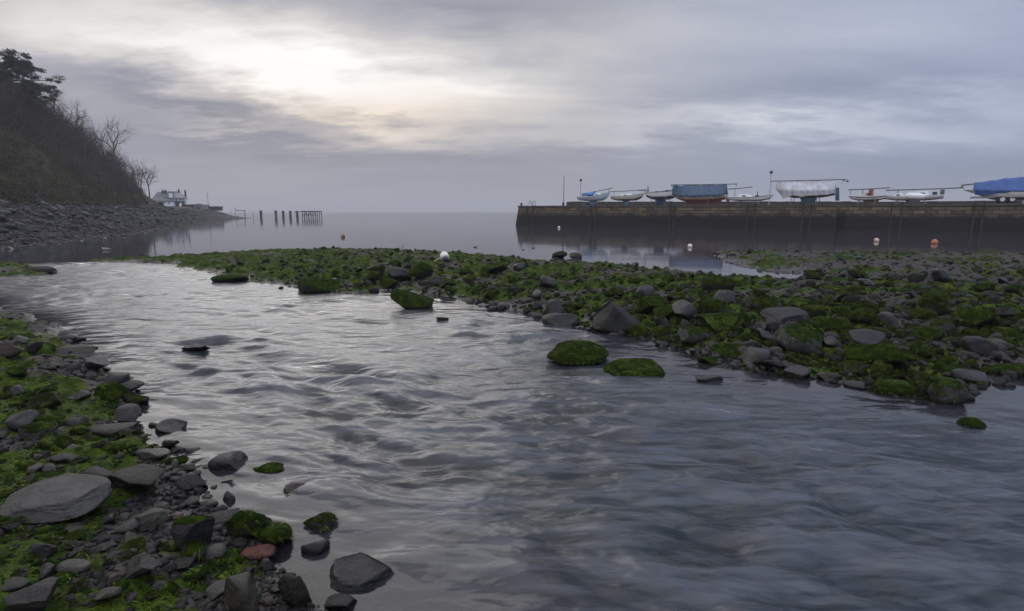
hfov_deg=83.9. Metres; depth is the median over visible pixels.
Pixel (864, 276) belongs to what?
rock
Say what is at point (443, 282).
rock
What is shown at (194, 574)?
rock
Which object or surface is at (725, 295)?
rock
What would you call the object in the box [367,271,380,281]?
rock
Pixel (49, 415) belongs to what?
rock
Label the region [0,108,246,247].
hill
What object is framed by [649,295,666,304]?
rock
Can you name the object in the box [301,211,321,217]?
jetty platform
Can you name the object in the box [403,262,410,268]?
rock
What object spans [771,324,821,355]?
rock
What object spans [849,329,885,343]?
rock
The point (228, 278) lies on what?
rock
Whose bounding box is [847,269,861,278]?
rock
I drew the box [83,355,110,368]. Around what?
rock
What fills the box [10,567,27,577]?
rock
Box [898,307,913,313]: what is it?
rock
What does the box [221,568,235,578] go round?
rock
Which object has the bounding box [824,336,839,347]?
rock
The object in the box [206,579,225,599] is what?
rock
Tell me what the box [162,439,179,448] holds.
rock
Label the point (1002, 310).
rock
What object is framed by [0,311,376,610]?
bank pebbles
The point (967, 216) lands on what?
harbour pier
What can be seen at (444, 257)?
stranded float
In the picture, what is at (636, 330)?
rock
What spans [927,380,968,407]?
boulder
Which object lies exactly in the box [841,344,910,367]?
rock
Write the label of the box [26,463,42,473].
rock
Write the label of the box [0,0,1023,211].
sky
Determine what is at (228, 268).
rock
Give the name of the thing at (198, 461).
rock
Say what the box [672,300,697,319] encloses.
rock
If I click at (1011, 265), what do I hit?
rock
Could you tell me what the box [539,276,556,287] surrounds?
rock
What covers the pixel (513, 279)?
rock
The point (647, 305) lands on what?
rock
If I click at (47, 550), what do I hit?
rock
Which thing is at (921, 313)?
rock
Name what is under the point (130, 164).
bare tree
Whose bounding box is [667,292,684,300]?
rock
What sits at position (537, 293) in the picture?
rock
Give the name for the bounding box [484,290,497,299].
rock
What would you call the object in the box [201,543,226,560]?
rock
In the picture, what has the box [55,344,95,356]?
rock
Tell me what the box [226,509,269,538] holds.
rock
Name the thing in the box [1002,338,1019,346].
rock
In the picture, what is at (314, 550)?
rock
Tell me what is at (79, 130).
bare tree
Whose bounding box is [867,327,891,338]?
rock
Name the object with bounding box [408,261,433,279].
rock
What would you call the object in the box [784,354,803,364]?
rock
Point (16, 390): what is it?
rock
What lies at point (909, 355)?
rock
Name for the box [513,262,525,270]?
rock
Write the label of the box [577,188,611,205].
laid up boat
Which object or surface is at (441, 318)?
rock
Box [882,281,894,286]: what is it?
rock
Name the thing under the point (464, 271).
rock
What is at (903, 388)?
rock
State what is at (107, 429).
rock
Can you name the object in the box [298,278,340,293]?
boulder
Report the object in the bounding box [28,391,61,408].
rock
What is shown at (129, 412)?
rock
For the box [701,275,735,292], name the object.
boulder
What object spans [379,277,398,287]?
rock
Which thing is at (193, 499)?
rock
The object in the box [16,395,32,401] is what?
rock
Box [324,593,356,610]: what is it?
rock
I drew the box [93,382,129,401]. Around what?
rock
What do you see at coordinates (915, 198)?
fender float
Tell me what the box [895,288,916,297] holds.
rock
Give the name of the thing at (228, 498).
rock
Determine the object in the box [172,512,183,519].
rock
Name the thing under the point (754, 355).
rock
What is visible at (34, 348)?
rock
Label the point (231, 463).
rock
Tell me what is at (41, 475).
rock
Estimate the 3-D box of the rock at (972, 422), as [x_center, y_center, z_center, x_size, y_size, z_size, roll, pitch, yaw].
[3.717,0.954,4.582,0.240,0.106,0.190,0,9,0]
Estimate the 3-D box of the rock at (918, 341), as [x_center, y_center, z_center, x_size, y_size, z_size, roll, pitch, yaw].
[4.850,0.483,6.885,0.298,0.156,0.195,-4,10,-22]
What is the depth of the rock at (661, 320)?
8.03 m
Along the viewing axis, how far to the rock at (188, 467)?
3.70 m
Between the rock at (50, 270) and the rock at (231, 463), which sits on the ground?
the rock at (50, 270)
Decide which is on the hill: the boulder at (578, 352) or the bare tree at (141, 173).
the bare tree at (141, 173)
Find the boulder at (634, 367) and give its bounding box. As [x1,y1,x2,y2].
[602,358,664,376]
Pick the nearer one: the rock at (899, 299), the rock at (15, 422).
the rock at (15, 422)
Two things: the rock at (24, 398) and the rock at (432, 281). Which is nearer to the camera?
the rock at (24, 398)
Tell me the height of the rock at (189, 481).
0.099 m
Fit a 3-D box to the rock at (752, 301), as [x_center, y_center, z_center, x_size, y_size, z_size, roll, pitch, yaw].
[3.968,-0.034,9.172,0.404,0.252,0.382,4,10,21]
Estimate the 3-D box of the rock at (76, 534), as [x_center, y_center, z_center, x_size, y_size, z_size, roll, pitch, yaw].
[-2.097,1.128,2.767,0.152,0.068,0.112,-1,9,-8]
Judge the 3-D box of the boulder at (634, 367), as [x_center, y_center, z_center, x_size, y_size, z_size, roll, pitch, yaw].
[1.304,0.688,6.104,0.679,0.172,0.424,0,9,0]
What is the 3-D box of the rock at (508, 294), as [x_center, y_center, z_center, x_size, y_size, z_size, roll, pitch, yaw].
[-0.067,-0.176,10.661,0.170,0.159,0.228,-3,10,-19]
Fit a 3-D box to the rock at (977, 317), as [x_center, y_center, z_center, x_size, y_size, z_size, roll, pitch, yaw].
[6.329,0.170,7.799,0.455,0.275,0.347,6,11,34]
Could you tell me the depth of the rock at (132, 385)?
5.39 m
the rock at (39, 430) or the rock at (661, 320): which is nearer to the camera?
the rock at (39, 430)
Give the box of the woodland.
[0,57,145,199]
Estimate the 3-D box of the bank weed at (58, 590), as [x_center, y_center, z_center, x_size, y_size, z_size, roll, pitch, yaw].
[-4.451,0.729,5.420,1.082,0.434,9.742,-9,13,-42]
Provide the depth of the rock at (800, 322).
7.87 m
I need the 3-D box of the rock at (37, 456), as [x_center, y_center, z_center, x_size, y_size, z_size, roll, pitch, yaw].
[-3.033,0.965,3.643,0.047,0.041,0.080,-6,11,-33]
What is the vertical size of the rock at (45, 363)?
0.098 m
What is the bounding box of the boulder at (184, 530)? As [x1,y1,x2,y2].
[170,515,214,549]
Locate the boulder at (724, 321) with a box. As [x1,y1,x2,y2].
[694,312,744,331]
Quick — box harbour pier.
[516,200,1023,233]
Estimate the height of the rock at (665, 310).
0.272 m
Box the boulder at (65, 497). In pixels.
[0,473,111,524]
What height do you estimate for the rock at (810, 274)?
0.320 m
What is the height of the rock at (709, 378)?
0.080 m
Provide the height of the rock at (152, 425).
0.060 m
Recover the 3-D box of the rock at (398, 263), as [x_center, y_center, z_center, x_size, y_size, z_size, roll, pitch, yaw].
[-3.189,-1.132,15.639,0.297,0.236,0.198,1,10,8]
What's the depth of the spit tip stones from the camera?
16.68 m
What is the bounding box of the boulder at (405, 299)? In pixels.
[390,289,433,308]
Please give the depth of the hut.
153.83 m
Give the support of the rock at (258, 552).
on the ground
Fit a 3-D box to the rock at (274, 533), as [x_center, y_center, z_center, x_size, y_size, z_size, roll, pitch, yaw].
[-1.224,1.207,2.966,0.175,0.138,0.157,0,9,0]
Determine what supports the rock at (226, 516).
on the bank pebbles
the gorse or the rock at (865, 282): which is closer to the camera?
the rock at (865, 282)
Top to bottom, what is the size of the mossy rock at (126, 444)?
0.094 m
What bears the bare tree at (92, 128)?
on the hill
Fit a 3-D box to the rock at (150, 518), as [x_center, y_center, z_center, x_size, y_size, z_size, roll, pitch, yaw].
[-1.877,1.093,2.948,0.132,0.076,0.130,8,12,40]
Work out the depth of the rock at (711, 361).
6.44 m
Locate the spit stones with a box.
[279,246,1023,408]
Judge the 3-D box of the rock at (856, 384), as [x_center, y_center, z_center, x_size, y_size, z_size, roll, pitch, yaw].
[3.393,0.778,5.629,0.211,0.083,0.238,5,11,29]
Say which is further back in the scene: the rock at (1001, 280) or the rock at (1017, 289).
the rock at (1001, 280)
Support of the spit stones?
on the ground
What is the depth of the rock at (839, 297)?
9.72 m
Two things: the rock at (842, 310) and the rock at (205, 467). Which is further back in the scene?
the rock at (842, 310)
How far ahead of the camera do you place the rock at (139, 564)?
2.44 m
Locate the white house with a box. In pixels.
[152,189,187,206]
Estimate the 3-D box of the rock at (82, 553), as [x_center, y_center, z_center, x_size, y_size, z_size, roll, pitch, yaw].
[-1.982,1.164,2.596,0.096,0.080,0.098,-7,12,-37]
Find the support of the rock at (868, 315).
on the ground
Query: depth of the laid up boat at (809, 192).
54.96 m
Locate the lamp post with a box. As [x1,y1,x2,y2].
[768,170,772,204]
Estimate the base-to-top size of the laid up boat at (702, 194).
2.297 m
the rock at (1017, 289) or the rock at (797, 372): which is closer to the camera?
the rock at (797, 372)
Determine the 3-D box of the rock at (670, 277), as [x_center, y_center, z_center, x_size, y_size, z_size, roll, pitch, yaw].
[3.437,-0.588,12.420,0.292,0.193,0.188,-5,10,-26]
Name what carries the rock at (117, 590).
on the ground
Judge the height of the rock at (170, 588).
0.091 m
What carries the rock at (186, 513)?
on the ground
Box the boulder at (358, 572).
[329,552,394,592]
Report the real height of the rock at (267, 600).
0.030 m
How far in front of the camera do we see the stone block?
68.80 m
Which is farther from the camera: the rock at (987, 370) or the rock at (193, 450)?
the rock at (987, 370)
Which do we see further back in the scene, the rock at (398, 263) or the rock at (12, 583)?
the rock at (398, 263)
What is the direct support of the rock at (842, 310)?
on the ground
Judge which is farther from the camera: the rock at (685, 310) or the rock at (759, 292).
the rock at (759, 292)
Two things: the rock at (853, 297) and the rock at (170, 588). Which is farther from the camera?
the rock at (853, 297)
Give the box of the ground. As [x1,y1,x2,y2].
[0,247,1023,610]
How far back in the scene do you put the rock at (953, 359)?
6.15 m
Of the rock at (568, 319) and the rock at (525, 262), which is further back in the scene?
the rock at (525, 262)
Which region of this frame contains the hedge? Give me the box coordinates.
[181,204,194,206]
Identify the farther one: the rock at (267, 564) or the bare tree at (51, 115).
the bare tree at (51, 115)
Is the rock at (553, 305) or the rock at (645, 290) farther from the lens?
the rock at (645, 290)
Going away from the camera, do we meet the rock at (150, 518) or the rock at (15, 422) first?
the rock at (150, 518)
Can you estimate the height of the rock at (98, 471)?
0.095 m
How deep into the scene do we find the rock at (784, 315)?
8.03 m
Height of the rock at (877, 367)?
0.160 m
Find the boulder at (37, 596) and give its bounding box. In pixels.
[2,577,58,610]
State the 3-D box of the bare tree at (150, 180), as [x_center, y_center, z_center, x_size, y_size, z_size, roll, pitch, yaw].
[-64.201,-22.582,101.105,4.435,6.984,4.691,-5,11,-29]
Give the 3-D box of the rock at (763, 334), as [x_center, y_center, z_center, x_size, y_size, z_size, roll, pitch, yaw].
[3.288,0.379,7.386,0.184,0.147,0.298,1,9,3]
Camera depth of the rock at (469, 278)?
12.60 m
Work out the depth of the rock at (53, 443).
3.86 m
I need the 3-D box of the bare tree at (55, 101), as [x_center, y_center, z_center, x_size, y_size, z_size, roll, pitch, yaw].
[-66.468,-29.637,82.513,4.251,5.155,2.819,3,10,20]
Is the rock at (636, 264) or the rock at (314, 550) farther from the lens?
the rock at (636, 264)
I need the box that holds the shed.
[194,204,209,208]
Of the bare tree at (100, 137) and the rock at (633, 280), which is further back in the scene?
the bare tree at (100, 137)
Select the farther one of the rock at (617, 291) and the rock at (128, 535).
the rock at (617, 291)
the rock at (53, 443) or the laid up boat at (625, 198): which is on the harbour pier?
the laid up boat at (625, 198)
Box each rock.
[0,334,15,340]
[0,341,23,356]
[0,516,30,533]
[1,577,30,590]
[3,409,39,430]
[5,366,26,376]
[6,340,21,344]
[10,385,23,395]
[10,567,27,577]
[12,335,29,342]
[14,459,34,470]
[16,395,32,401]
[18,420,59,440]
[23,332,36,337]
[25,342,43,353]
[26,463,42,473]
[28,266,57,273]
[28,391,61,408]
[29,469,65,484]
[29,543,57,556]
[32,408,67,422]
[33,454,42,459]
[37,384,57,393]
[37,435,72,451]
[38,562,54,580]
[42,361,60,366]
[42,463,55,470]
[49,453,78,463]
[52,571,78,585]
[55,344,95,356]
[56,559,90,574]
[64,526,83,532]
[64,529,95,541]
[65,417,88,425]
[65,444,77,448]
[69,425,89,434]
[72,550,87,558]
[74,391,90,399]
[74,577,92,590]
[81,466,112,481]
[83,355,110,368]
[90,422,136,435]
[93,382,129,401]
[93,588,115,600]
[96,542,117,551]
[98,513,115,524]
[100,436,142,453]
[103,372,129,383]
[103,586,121,597]
[107,550,126,555]
[107,573,121,586]
[115,519,139,533]
[116,403,140,422]
[116,535,148,555]
[120,379,144,390]
[122,394,150,408]
[124,531,141,543]
[125,552,162,579]
[126,592,136,600]
[134,508,167,530]
[136,448,169,459]
[145,593,155,600]
[146,585,156,592]
[148,422,157,429]
[151,580,164,589]
[152,501,169,506]
[155,418,187,437]
[158,581,180,596]
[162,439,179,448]
[166,454,190,464]
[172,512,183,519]
[173,557,194,568]
[175,471,186,476]
[175,473,207,490]
[179,463,194,471]
[181,344,210,350]
[181,510,191,515]
[181,540,207,562]
[181,565,212,583]
[182,495,199,505]
[185,447,200,453]
[189,458,207,465]
[200,499,218,506]
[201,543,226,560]
[202,464,209,471]
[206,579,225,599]
[208,451,247,475]
[208,555,229,570]
[209,508,239,522]
[211,274,248,281]
[212,574,228,579]
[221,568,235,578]
[222,491,234,504]
[225,266,232,271]
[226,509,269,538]
[241,544,275,559]
[241,566,254,572]
[253,462,284,477]
[256,571,264,578]
[257,521,293,545]
[260,557,274,571]
[263,596,272,605]
[270,584,279,593]
[278,574,312,606]
[283,482,304,492]
[300,539,329,558]
[303,512,338,536]
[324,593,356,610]
[353,283,362,286]
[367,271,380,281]
[369,265,384,275]
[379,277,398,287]
[388,266,411,281]
[391,260,401,266]
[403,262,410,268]
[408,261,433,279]
[418,278,438,286]
[436,317,448,320]
[439,278,455,288]
[444,285,456,292]
[458,268,470,274]
[465,275,476,281]
[481,263,506,273]
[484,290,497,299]
[504,292,512,296]
[507,285,518,295]
[508,277,518,280]
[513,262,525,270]
[516,260,527,266]
[533,289,541,297]
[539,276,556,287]
[542,313,578,325]
[544,299,563,314]
[552,251,566,257]
[569,252,581,257]
[573,302,583,308]
[604,287,622,296]
[627,278,638,283]
[628,324,649,338]
[629,262,638,266]
[635,284,653,296]
[636,297,664,314]
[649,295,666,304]
[652,305,673,317]
[654,315,670,327]
[657,281,664,286]
[662,274,674,280]
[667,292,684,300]
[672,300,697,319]
[677,326,712,343]
[695,374,722,382]
[697,297,723,313]
[697,356,718,367]
[710,289,719,295]
[710,343,747,357]
[713,289,735,303]
[740,347,770,365]
[741,312,755,325]
[745,295,760,309]
[752,289,770,296]
[756,328,772,340]
[757,297,776,309]
[760,307,809,323]
[761,359,784,367]
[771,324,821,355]
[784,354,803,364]
[784,364,811,381]
[798,319,815,324]
[801,305,826,316]
[803,269,819,279]
[817,372,842,382]
[821,317,854,331]
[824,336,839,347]
[834,306,850,316]
[835,291,850,301]
[837,360,866,372]
[841,292,859,302]
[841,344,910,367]
[843,380,866,389]
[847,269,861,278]
[847,308,878,322]
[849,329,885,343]
[857,278,873,285]
[860,273,869,278]
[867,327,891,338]
[869,361,892,373]
[870,291,881,299]
[873,379,919,396]
[878,312,898,325]
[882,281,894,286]
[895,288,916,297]
[895,297,905,302]
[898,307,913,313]
[899,348,915,361]
[900,345,931,357]
[907,272,925,282]
[908,308,937,319]
[909,339,925,344]
[915,326,944,340]
[917,297,950,315]
[921,289,946,303]
[922,320,954,332]
[925,359,949,364]
[929,376,961,383]
[931,268,952,280]
[934,362,962,372]
[940,355,959,365]
[946,287,960,291]
[951,368,989,385]
[955,307,995,327]
[956,416,987,428]
[959,336,998,355]
[971,266,983,273]
[971,282,994,291]
[977,366,999,375]
[985,338,1007,345]
[987,295,999,303]
[989,363,1023,374]
[991,326,1020,342]
[994,305,1014,316]
[998,277,1007,283]
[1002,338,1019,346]
[1003,284,1023,294]
[1004,263,1018,267]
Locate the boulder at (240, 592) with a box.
[223,572,258,610]
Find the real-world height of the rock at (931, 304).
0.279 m
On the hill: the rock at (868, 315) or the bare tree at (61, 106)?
the bare tree at (61, 106)
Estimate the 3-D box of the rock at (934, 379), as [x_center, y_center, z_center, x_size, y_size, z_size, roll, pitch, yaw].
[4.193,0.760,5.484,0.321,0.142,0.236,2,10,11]
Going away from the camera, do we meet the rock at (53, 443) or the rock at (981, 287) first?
the rock at (53, 443)
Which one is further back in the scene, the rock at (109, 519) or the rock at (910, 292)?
the rock at (910, 292)
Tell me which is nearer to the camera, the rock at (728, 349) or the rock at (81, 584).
the rock at (81, 584)
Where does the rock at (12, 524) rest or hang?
on the ground
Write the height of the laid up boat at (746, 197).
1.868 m
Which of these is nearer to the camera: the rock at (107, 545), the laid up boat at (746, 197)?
the rock at (107, 545)
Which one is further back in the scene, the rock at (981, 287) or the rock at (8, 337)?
the rock at (981, 287)
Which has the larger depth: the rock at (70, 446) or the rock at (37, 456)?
the rock at (70, 446)
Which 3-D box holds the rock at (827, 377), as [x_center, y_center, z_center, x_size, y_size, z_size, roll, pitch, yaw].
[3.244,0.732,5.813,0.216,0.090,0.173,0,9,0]
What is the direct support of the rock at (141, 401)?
in the water
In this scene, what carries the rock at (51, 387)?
on the ground
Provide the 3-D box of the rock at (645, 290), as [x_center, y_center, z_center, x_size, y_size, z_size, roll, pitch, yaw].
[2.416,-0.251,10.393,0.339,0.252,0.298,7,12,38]
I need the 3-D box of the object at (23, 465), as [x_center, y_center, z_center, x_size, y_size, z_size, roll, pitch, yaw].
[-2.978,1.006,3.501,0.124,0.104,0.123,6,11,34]
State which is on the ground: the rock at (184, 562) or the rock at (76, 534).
the rock at (184, 562)
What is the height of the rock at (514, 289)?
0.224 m
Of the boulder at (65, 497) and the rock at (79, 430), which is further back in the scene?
the rock at (79, 430)
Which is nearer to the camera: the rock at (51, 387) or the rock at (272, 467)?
the rock at (272, 467)
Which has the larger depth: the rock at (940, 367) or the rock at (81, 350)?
the rock at (81, 350)
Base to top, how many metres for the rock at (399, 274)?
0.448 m
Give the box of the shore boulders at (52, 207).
[0,180,237,249]
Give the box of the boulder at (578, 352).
[547,340,608,365]
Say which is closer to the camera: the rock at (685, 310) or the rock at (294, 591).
the rock at (294, 591)
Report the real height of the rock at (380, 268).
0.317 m
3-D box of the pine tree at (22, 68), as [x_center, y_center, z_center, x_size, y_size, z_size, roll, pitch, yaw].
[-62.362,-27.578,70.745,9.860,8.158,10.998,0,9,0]
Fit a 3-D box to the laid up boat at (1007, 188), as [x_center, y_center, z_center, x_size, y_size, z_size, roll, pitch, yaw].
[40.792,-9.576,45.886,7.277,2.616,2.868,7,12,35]
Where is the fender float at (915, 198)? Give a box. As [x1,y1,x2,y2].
[905,193,925,203]
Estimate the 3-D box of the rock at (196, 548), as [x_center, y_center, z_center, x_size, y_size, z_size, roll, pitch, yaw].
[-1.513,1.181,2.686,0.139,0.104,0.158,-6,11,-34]
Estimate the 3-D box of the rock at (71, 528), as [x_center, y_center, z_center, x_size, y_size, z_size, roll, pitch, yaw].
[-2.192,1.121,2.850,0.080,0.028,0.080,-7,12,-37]
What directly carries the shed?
on the hill
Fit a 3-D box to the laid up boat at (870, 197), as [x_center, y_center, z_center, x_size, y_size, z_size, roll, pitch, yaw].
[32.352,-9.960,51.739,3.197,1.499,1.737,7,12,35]
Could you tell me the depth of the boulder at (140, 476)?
3.32 m
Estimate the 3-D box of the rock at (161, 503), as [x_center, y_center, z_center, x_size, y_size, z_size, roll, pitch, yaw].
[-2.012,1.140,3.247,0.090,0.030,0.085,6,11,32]
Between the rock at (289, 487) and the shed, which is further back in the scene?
the shed
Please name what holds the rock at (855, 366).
on the ground
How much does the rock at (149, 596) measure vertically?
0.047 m
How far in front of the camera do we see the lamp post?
59.76 m
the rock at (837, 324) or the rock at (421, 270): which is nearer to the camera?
the rock at (837, 324)
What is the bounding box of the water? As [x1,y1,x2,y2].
[0,212,1023,610]
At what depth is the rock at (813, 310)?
8.28 m
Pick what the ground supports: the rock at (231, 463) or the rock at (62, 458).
the rock at (62, 458)
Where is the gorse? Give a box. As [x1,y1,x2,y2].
[0,86,148,206]
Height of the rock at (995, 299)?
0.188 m
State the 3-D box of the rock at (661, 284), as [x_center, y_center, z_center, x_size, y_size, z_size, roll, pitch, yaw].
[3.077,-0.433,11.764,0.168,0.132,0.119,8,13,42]
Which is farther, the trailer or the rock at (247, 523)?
the trailer
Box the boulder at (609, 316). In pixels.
[592,301,640,333]
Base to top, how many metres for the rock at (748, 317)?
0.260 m
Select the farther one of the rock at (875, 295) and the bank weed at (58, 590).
the rock at (875, 295)
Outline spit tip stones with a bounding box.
[1,247,409,293]
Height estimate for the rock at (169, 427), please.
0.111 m
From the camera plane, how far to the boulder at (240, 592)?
2.34 m
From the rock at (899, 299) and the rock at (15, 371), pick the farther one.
the rock at (899, 299)
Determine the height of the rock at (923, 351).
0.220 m
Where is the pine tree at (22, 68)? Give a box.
[0,48,66,114]
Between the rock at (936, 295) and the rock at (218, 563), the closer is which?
the rock at (218, 563)
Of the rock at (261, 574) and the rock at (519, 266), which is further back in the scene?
the rock at (519, 266)
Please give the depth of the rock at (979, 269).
13.88 m
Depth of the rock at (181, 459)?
3.87 m
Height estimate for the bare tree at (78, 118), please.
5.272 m
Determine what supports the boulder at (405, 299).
on the ground
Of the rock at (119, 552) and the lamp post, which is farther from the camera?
the lamp post
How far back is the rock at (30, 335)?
7.49 m
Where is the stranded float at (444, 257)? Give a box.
[434,252,448,261]
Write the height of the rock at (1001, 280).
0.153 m
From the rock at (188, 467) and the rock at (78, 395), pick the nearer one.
the rock at (188, 467)
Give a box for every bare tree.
[36,104,68,126]
[44,85,64,111]
[52,97,68,122]
[62,100,90,129]
[73,122,86,146]
[80,119,102,139]
[90,123,107,150]
[93,117,135,152]
[124,154,137,176]
[134,159,149,188]
[137,159,161,197]
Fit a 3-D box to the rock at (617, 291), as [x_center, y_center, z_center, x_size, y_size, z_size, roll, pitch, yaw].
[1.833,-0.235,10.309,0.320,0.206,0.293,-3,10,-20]
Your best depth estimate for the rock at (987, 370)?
5.95 m
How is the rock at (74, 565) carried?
on the ground
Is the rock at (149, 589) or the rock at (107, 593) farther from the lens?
the rock at (149, 589)
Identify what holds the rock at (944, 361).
on the ground
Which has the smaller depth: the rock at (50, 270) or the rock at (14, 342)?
the rock at (14, 342)
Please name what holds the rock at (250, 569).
on the ground
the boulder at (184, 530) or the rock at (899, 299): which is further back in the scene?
the rock at (899, 299)
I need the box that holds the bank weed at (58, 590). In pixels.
[0,318,257,610]
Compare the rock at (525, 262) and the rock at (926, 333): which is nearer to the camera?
the rock at (926, 333)
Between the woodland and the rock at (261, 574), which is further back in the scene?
the woodland
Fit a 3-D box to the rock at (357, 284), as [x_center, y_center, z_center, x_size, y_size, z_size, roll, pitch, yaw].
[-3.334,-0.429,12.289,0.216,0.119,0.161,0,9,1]
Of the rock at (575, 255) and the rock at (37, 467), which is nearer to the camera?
the rock at (37, 467)
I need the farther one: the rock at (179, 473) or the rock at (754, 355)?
the rock at (754, 355)
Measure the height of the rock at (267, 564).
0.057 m
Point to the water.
(468, 458)
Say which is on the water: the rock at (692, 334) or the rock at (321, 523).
the rock at (321, 523)
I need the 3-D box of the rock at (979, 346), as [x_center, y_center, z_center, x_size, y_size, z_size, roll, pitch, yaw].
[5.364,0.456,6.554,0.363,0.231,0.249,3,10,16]
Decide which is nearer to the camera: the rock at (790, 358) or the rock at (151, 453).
the rock at (151, 453)
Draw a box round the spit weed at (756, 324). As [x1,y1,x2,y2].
[362,264,1023,401]
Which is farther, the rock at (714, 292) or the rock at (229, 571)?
the rock at (714, 292)
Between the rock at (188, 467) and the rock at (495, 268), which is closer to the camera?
the rock at (188, 467)
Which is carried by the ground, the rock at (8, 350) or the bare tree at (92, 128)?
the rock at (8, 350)
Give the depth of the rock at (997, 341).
6.79 m
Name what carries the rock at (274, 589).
on the ground
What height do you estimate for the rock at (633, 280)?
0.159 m
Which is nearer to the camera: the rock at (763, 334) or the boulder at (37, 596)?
the boulder at (37, 596)
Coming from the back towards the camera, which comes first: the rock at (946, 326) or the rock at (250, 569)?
the rock at (946, 326)
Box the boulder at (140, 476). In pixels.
[109,464,165,489]
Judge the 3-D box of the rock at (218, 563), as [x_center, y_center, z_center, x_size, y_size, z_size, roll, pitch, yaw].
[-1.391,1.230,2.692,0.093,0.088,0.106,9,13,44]
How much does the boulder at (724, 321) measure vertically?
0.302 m
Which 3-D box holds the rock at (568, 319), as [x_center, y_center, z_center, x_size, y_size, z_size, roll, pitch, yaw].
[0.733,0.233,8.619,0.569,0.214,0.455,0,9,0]
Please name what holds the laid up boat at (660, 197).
on the harbour pier
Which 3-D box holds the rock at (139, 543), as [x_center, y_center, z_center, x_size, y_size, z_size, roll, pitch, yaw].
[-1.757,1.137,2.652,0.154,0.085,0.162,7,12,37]
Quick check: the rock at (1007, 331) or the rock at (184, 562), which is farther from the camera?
the rock at (1007, 331)
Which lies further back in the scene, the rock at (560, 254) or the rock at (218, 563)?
the rock at (560, 254)
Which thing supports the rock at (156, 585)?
on the ground
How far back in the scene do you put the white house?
162.79 m
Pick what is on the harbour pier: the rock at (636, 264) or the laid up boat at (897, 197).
the laid up boat at (897, 197)
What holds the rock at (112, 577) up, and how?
on the ground
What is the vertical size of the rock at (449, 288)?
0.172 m
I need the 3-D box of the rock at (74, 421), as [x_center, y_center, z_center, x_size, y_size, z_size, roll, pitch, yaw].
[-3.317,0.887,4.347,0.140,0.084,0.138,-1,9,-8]
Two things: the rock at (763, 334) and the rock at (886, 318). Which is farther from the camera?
the rock at (886, 318)
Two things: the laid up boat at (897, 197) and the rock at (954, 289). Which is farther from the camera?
the laid up boat at (897, 197)
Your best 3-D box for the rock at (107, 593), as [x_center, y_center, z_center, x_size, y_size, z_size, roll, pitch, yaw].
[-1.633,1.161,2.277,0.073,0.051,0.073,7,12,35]
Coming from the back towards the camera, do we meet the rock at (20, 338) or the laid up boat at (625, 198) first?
the laid up boat at (625, 198)
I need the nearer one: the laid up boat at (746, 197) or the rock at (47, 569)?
the rock at (47, 569)
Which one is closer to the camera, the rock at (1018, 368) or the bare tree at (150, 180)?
the rock at (1018, 368)
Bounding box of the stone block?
[566,202,580,205]
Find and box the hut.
[208,206,222,210]
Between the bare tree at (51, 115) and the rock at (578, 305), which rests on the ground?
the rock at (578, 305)
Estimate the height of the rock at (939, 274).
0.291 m
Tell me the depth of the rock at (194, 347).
7.04 m
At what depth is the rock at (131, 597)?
2.32 m
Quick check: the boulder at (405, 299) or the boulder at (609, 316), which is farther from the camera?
the boulder at (405, 299)
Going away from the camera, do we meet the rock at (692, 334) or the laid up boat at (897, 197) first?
the rock at (692, 334)
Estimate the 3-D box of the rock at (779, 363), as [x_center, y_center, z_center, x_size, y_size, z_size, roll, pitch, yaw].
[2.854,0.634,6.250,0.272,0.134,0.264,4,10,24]
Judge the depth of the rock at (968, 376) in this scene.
5.69 m
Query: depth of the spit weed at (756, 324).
8.60 m
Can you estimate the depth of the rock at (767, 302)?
8.80 m
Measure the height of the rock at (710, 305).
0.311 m
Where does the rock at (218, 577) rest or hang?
on the ground
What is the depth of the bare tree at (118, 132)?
93.04 m
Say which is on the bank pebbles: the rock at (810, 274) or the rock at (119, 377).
the rock at (119, 377)
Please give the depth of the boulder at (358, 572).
2.66 m
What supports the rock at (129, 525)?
on the ground
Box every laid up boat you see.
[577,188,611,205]
[609,189,646,204]
[638,186,675,204]
[671,183,736,204]
[727,187,773,204]
[771,179,848,204]
[848,187,889,203]
[886,186,963,203]
[961,177,1023,202]
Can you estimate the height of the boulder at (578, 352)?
0.247 m
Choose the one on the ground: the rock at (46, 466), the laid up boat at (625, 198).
the rock at (46, 466)
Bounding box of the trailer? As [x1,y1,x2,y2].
[970,196,1016,202]
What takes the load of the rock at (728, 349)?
on the ground
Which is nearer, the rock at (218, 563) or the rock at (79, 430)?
the rock at (218, 563)
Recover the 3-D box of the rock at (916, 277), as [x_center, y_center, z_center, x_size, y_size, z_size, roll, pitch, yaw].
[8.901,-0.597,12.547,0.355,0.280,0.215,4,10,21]
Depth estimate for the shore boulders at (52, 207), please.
46.29 m
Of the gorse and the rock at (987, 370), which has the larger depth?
the gorse
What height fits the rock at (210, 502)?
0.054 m

